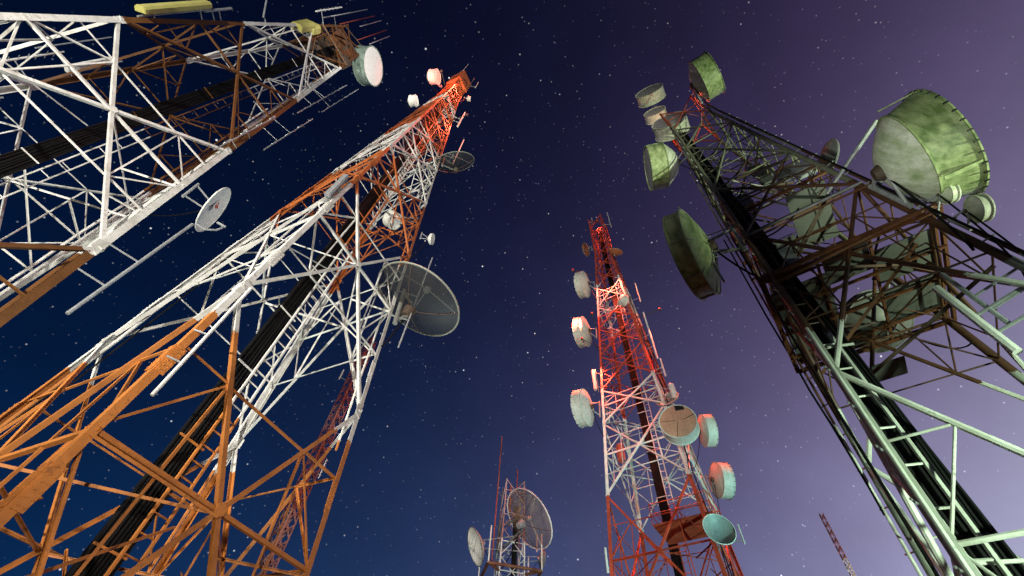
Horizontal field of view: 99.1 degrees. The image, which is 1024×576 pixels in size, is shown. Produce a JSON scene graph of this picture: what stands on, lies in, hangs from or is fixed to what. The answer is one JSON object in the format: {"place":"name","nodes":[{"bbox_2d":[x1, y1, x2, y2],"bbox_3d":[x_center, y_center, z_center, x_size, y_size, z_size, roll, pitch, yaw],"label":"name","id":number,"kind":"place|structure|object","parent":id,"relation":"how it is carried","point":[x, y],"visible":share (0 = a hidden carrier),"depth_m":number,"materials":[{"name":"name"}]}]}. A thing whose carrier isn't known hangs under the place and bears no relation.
{"place":"outdoors","nodes":[
{"label":"outdoors","id":0,"kind":"place"},
{"bbox_2d":[0,0,1023,575],"label":"sky","id":1,"kind":"structure","parent":0,"point":[555,130],"materials":[{"name":"blue"}]},
{"bbox_2d":[588,214,743,575],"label":"lattice tower","id":2,"kind":"structure","parent":0,"point":[672,531],"depth_m":27.13,"materials":[{"name":"red metal"}]},
{"bbox_2d":[574,271,596,298],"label":"drum dish","id":3,"kind":"object","parent":2,"relation":"attached to","point":[582,284],"visible":1,"depth_m":41.14,"materials":[{"name":"white metal"}]},
{"bbox_2d":[572,316,599,350],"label":"drum dish","id":4,"kind":"object","parent":2,"relation":"attached to","point":[581,327],"visible":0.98,"depth_m":35.38,"materials":[{"name":"grey fabric"}]},
{"bbox_2d":[570,388,603,435],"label":"drum dish","id":5,"kind":"object","parent":2,"relation":"attached to","point":[582,407],"visible":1,"depth_m":28.86,"materials":[{"name":"grey fabric"}]},
{"bbox_2d":[582,243,592,256],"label":"solid dish","id":6,"kind":"object","parent":2,"relation":"attached to","point":[586,249],"visible":1,"depth_m":48.16,"materials":[{"name":"metal"}]},
{"bbox_2d":[592,369,600,391],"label":"panel antenna","id":7,"kind":"object","parent":2,"relation":"attached to","point":[594,378],"visible":1,"depth_m":31.71,"materials":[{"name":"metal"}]},
{"bbox_2d":[604,547,609,572],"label":"whip antenna","id":8,"kind":"object","parent":2,"relation":"attached to","point":[606,560],"visible":1,"depth_m":21.73,"materials":[{"name":"metal"}]},
{"bbox_2d":[604,443,625,462],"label":"panel antenna","id":9,"kind":"object","parent":2,"relation":"attached to","point":[619,454],"visible":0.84,"depth_m":26.39,"materials":[{"name":"metal"}]},
{"bbox_2d":[608,248,622,255],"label":"solid dish","id":10,"kind":"object","parent":2,"relation":"attached to","point":[616,251],"visible":0.94,"depth_m":44.48,"materials":[{"name":"metal"}]},
{"bbox_2d":[617,294,630,314],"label":"drum dish","id":11,"kind":"object","parent":2,"relation":"attached to","point":[623,299],"visible":1,"depth_m":36.90,"materials":[{"name":"metal"}]},
{"bbox_2d":[643,312,657,358],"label":"whip antenna","id":12,"kind":"object","parent":2,"relation":"attached to","point":[653,346],"visible":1,"depth_m":32.19,"materials":[{"name":"metal"}]},
{"bbox_2d":[653,358,665,376],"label":"whip antenna","id":13,"kind":"object","parent":2,"relation":"attached to","point":[662,367],"visible":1,"depth_m":29.46,"materials":[{"name":"metal"}]},
{"bbox_2d":[656,392,678,406],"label":"solid dish","id":14,"kind":"object","parent":2,"relation":"attached to","point":[670,400],"visible":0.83,"depth_m":27.48,"materials":[{"name":"metal"}]},
{"bbox_2d":[660,383,677,400],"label":"panel antenna","id":15,"kind":"object","parent":2,"relation":"attached to","point":[672,391],"visible":0.93,"depth_m":27.44,"materials":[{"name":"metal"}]},
{"bbox_2d":[659,405,699,468],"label":"drum dish","id":16,"kind":"object","parent":2,"relation":"attached to","point":[679,425],"visible":1,"depth_m":23.59,"materials":[{"name":"grey"}]},
{"bbox_2d":[691,414,718,472],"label":"drum dish","id":17,"kind":"object","parent":2,"relation":"attached to","point":[708,435],"visible":0.82,"depth_m":23.57,"materials":[{"name":"grey"}]},
{"bbox_2d":[702,514,736,575],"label":"solid dish","id":18,"kind":"object","parent":2,"relation":"attached to","point":[719,529],"visible":1,"depth_m":19.15,"materials":[{"name":"metal"}]},
{"bbox_2d":[705,461,735,512],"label":"drum dish","id":19,"kind":"object","parent":2,"relation":"attached to","point":[721,481],"visible":0.99,"depth_m":25.63,"materials":[{"name":"grey"}]},
{"bbox_2d":[734,524,745,543],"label":"whip antenna","id":20,"kind":"object","parent":2,"relation":"attached to","point":[743,540],"visible":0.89,"depth_m":23.87,"materials":[{"name":"metal"}]},
{"label":"ground","id":21,"kind":"structure","parent":0,"visible":0},
{"bbox_2d":[0,12,361,326],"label":"lattice tower","id":22,"kind":"structure","parent":21,"relation":"on","point":[338,48],"depth_m":17.04,"materials":[{"name":"white metal"}]},
{"bbox_2d":[0,51,63,75],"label":"whip antenna","id":23,"kind":"object","parent":22,"relation":"attached to","point":[26,57],"visible":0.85,"depth_m":17.81,"materials":[{"name":"metal"}]},
{"bbox_2d":[34,36,111,75],"bbox_3d":[-19.523,-10.579,20.005,0.059,3.971,1.281,-5,-55,7],"label":"whip antenna","id":24,"kind":"object","parent":22,"relation":"attached to","point":[72,43],"visible":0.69,"depth_m":19.46,"materials":[{"name":"metal"}]},
{"bbox_2d":[64,57,122,73],"bbox_3d":[-19.358,-10.255,20.289,0.356,2.977,0.619,-24,-59,19],"label":"panel antenna","id":25,"kind":"object","parent":22,"relation":"attached to","point":[68,69],"visible":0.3,"depth_m":19.96,"materials":[{"name":"metal"}]},
{"bbox_2d":[65,223,193,314],"bbox_3d":[-11.728,-1.055,13.270,0.112,5.061,0.902,-35,-63,25],"label":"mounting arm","id":26,"kind":"object","parent":22,"relation":"attached to","point":[105,286],"visible":1,"depth_m":12.90,"materials":[{"name":"metal"}]},
{"bbox_2d":[134,0,211,19],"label":"panel antenna","id":27,"kind":"object","parent":22,"relation":"attached to","point":[157,9],"visible":1,"depth_m":18.60,"materials":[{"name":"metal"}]},
{"bbox_2d":[149,183,230,231],"bbox_3d":[-11.570,-2.738,16.347,1.272,3.231,1.743,0,-55,4],"label":"satellite dish","id":28,"kind":"object","parent":22,"relation":"attached to","point":[212,209],"visible":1,"depth_m":16.80,"materials":[{"name":"metal"}]},
{"bbox_2d":[204,7,232,20],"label":"whip antenna","id":29,"kind":"object","parent":22,"relation":"attached to","point":[220,9],"visible":1,"depth_m":21.62,"materials":[{"name":"metal"}]},
{"bbox_2d":[214,116,275,149],"bbox_3d":[-12.281,-7.310,20.472,0.269,5.184,0.633,20,-56,-11],"label":"whip antenna","id":30,"kind":"object","parent":22,"relation":"attached to","point":[242,134],"visible":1,"depth_m":19.95,"materials":[{"name":"metal"}]},
{"bbox_2d":[262,0,266,21],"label":"whip antenna","id":31,"kind":"object","parent":22,"relation":"attached to","point":[263,16],"visible":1,"depth_m":25.44,"materials":[{"name":"metal"}]},
{"bbox_2d":[263,118,312,149],"bbox_3d":[-12.097,-8.565,23.230,1.112,5.557,0.385,24,-57,-13],"label":"whip antenna","id":32,"kind":"object","parent":22,"relation":"attached to","point":[276,141],"visible":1,"depth_m":22.80,"materials":[{"name":"metal"}]},
{"bbox_2d":[291,19,315,32],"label":"panel antenna","id":33,"kind":"object","parent":22,"relation":"attached to","point":[304,25],"visible":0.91,"depth_m":29.68,"materials":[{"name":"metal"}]},
{"bbox_2d":[305,22,320,34],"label":"panel antenna","id":34,"kind":"object","parent":22,"relation":"attached to","point":[316,30],"visible":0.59,"depth_m":31.25,"materials":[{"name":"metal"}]},
{"bbox_2d":[297,85,346,112],"bbox_3d":[-12.378,-12.655,28.263,0.440,7.907,0.756,-28,-61,21],"label":"whip antenna","id":35,"kind":"object","parent":22,"relation":"attached to","point":[320,99],"visible":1,"depth_m":27.71,"materials":[{"name":"metal"}]},
{"bbox_2d":[315,6,341,23],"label":"whip antenna","id":36,"kind":"object","parent":22,"relation":"attached to","point":[329,9],"visible":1,"depth_m":33.19,"materials":[{"name":"metal"}]},
{"bbox_2d":[322,89,358,111],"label":"whip antenna","id":37,"kind":"object","parent":22,"relation":"attached to","point":[339,100],"visible":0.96,"depth_m":29.70,"materials":[{"name":"metal"}]},
{"bbox_2d":[323,9,367,30],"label":"whip antenna","id":38,"kind":"object","parent":22,"relation":"attached to","point":[343,13],"visible":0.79,"depth_m":41.38,"materials":[{"name":"metal"}]},
{"bbox_2d":[340,15,374,23],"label":"whip antenna","id":39,"kind":"object","parent":22,"relation":"attached to","point":[356,20],"visible":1,"depth_m":44.08,"materials":[{"name":"metal"}]},
{"bbox_2d":[352,45,382,86],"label":"drum dish","id":40,"kind":"object","parent":22,"relation":"attached to","point":[367,65],"visible":0.94,"depth_m":38.71,"materials":[{"name":"metal"}]},
{"bbox_2d":[0,70,470,575],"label":"lattice tower","id":41,"kind":"structure","parent":21,"relation":"on","point":[112,544],"depth_m":9.61,"materials":[{"name":"metal"}]},
{"bbox_2d":[150,287,251,395],"bbox_3d":[-5.560,0.783,7.832,0.278,2.823,0.083,32,-59,-18],"label":"whip antenna","id":42,"kind":"object","parent":41,"relation":"attached to","point":[190,353],"visible":1,"depth_m":7.58,"materials":[{"name":"metal"}]},
{"bbox_2d":[324,182,340,202],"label":"panel antenna","id":43,"kind":"object","parent":41,"relation":"attached to","point":[331,191],"visible":1,"depth_m":13.51,"materials":[{"name":"metal"}]},
{"bbox_2d":[335,174,349,189],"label":"panel antenna","id":44,"kind":"object","parent":41,"relation":"attached to","point":[342,179],"visible":0.73,"depth_m":14.37,"materials":[{"name":"metal"}]},
{"bbox_2d":[383,210,418,245],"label":"drum dish","id":45,"kind":"object","parent":41,"relation":"attached to","point":[388,218],"visible":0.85,"depth_m":19.23,"materials":[{"name":"metal"}]},
{"bbox_2d":[391,257,432,347],"bbox_3d":[-3.664,0.196,15.530,0.700,5.261,0.058,19,-56,-10],"label":"whip antenna","id":46,"kind":"object","parent":41,"relation":"attached to","point":[408,320],"visible":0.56,"depth_m":14.36,"materials":[{"name":"metal"}]},
{"bbox_2d":[407,94,418,113],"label":"drum dish","id":47,"kind":"object","parent":41,"relation":"attached to","point":[412,100],"visible":1,"depth_m":30.93,"materials":[{"name":"metal"}]},
{"bbox_2d":[376,261,459,349],"bbox_3d":[-3.676,1.018,14.654,3.303,3.534,3.303,5,-52,23],"label":"dish","id":48,"kind":"object","parent":41,"relation":"attached to","point":[425,297],"visible":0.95,"depth_m":14.72,"materials":[{"name":"grey metal"}]},
{"bbox_2d":[409,232,434,259],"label":"drum dish","id":49,"kind":"object","parent":41,"relation":"attached to","point":[430,238],"visible":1,"depth_m":18.62,"materials":[{"name":"metal"}]},
{"bbox_2d":[426,68,442,91],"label":"drum dish","id":50,"kind":"object","parent":41,"relation":"attached to","point":[433,76],"visible":1,"depth_m":36.47,"materials":[{"name":"metal"}]},
{"bbox_2d":[435,151,474,174],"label":"dish","id":51,"kind":"object","parent":41,"relation":"attached to","point":[455,162],"visible":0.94,"depth_m":25.33,"materials":[{"name":"black metal"}]},
{"bbox_2d":[453,112,465,126],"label":"whip antenna","id":52,"kind":"object","parent":41,"relation":"attached to","point":[459,122],"visible":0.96,"depth_m":32.43,"materials":[{"name":"metal"}]},
{"bbox_2d":[460,96,470,101],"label":"drum dish","id":53,"kind":"object","parent":41,"relation":"attached to","point":[468,98],"visible":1,"depth_m":37.47,"materials":[{"name":"metal"}]},
{"bbox_2d":[255,337,376,575],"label":"lattice mast","id":54,"kind":"object","parent":21,"relation":"on","point":[286,527],"visible":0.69,"depth_m":24.76,"materials":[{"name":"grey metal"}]},
{"bbox_2d":[478,478,542,575],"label":"lattice mast","id":55,"kind":"object","parent":21,"relation":"on","point":[513,566],"visible":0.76,"depth_m":31.09,"materials":[{"name":"metal"}]},
{"bbox_2d":[468,527,523,575],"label":"solid dish","id":56,"kind":"object","parent":55,"relation":"attached to","point":[476,544],"visible":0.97,"depth_m":32.10,"materials":[{"name":"metal"}]},
{"bbox_2d":[491,437,502,559],"bbox_3d":[-1.019,16.707,35.517,0.142,10.273,0.792,-15,-57,14],"label":"whip antenna","id":57,"kind":"object","parent":55,"relation":"attached to","point":[497,499],"visible":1,"depth_m":34.78,"materials":[{"name":"metal"}]},
{"bbox_2d":[497,549,545,568],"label":"solid dish","id":58,"kind":"object","parent":55,"relation":"attached to","point":[543,558],"visible":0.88,"depth_m":31.00,"materials":[{"name":"metal"}]},
{"bbox_2d":[495,488,552,573],"bbox_3d":[0.165,17.253,31.162,2.690,4.401,5.548,-9,-40,-45],"label":"dish","id":59,"kind":"object","parent":55,"relation":"attached to","point":[535,524],"visible":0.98,"depth_m":31.02,"materials":[{"name":"grey metal"}]},
{"bbox_2d":[819,513,855,575],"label":"lattice mast","id":60,"kind":"object","parent":21,"relation":"on","point":[835,540],"visible":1,"depth_m":48.16,"materials":[{"name":"metal"}]},
{"bbox_2d":[659,95,1023,575],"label":"lattice tower","id":61,"kind":"structure","parent":21,"relation":"on","point":[807,316],"depth_m":9.32,"materials":[{"name":"green metal"}]},
{"bbox_2d":[635,83,665,107],"bbox_3d":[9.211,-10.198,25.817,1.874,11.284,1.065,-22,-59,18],"label":"drum dish","id":62,"kind":"object","parent":61,"relation":"attached to","point":[652,95],"visible":0.97,"depth_m":29.05,"materials":[{"name":"grey fabric"}]},
{"bbox_2d":[643,105,675,142],"bbox_3d":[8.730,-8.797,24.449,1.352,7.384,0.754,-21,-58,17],"label":"drum dish","id":63,"kind":"object","parent":61,"relation":"attached to","point":[651,116],"visible":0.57,"depth_m":26.56,"materials":[{"name":"beige metal"}]},
{"bbox_2d":[651,111,689,141],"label":"drum dish","id":64,"kind":"object","parent":61,"relation":"attached to","point":[662,129],"visible":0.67,"depth_m":21.40,"materials":[{"name":"grey metal"}]},
{"bbox_2d":[643,142,703,190],"bbox_3d":[6.415,-4.748,17.593,1.601,3.158,1.895,-10,-56,10],"label":"drum dish","id":65,"kind":"object","parent":61,"relation":"attached to","point":[662,162],"visible":0.99,"depth_m":17.50,"materials":[{"name":"metal"}]},
{"bbox_2d":[689,51,724,116],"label":"drum dish","id":66,"kind":"object","parent":61,"relation":"attached to","point":[706,80],"visible":1,"depth_m":19.38,"materials":[{"name":"green metal"}]},
{"bbox_2d":[678,206,746,282],"bbox_3d":[5.812,-1.610,12.390,1.101,4.315,0.086,-23,-59,18],"label":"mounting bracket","id":67,"kind":"object","parent":61,"relation":"attached to","point":[719,273],"visible":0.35,"depth_m":11.41,"materials":[{"name":"metal"}]},
{"bbox_2d":[662,209,771,300],"bbox_3d":[5.498,-0.963,11.453,1.956,3.336,2.587,-26,-60,32],"label":"drum dish","id":68,"kind":"object","parent":61,"relation":"attached to","point":[694,249],"visible":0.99,"depth_m":11.28,"materials":[{"name":"metal"}]},
{"bbox_2d":[746,164,787,195],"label":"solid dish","id":69,"kind":"object","parent":61,"relation":"attached to","point":[750,167],"visible":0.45,"depth_m":17.06,"materials":[{"name":"metal"}]},
{"bbox_2d":[793,138,839,210],"bbox_3d":[10.315,-3.504,14.142,0.459,2.777,2.140,16,-55,-8],"label":"solid dish","id":70,"kind":"object","parent":61,"relation":"attached to","point":[830,151],"visible":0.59,"depth_m":14.22,"materials":[{"name":"metal"}]},
{"bbox_2d":[825,89,989,250],"bbox_3d":[8.049,-2.529,9.161,1.791,4.297,2.453,-29,-61,26],"label":"drum dish","id":71,"kind":"object","parent":61,"relation":"attached to","point":[927,145],"visible":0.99,"depth_m":8.36,"materials":[{"name":"green metal"}]},
{"bbox_2d":[843,281,972,352],"bbox_3d":[10.207,0.958,10.983,1.813,3.290,2.292,-5,-81,7],"label":"drum dish","id":72,"kind":"object","parent":61,"relation":"attached to","point":[852,318],"visible":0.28,"depth_m":12.23,"materials":[{"name":"green metal"}]},
{"bbox_2d":[919,185,1023,276],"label":"drum dish","id":73,"kind":"object","parent":61,"relation":"attached to","point":[950,195],"visible":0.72,"depth_m":8.35,"materials":[{"name":"metal"}]},
{"bbox_2d":[932,285,1023,354],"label":"whip antenna","id":74,"kind":"object","parent":61,"relation":"attached to","point":[1001,339],"visible":1,"depth_m":7.15,"materials":[{"name":"metal"}]},
{"bbox_2d":[939,268,1023,324],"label":"whip antenna","id":75,"kind":"object","parent":61,"relation":"attached to","point":[983,304],"visible":0.88,"depth_m":7.34,"materials":[{"name":"metal"}]},
{"bbox_2d":[947,193,1023,255],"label":"drum dish","id":76,"kind":"object","parent":61,"relation":"attached to","point":[979,208],"visible":0.97,"depth_m":7.79,"materials":[{"name":"metal"}]}
]}

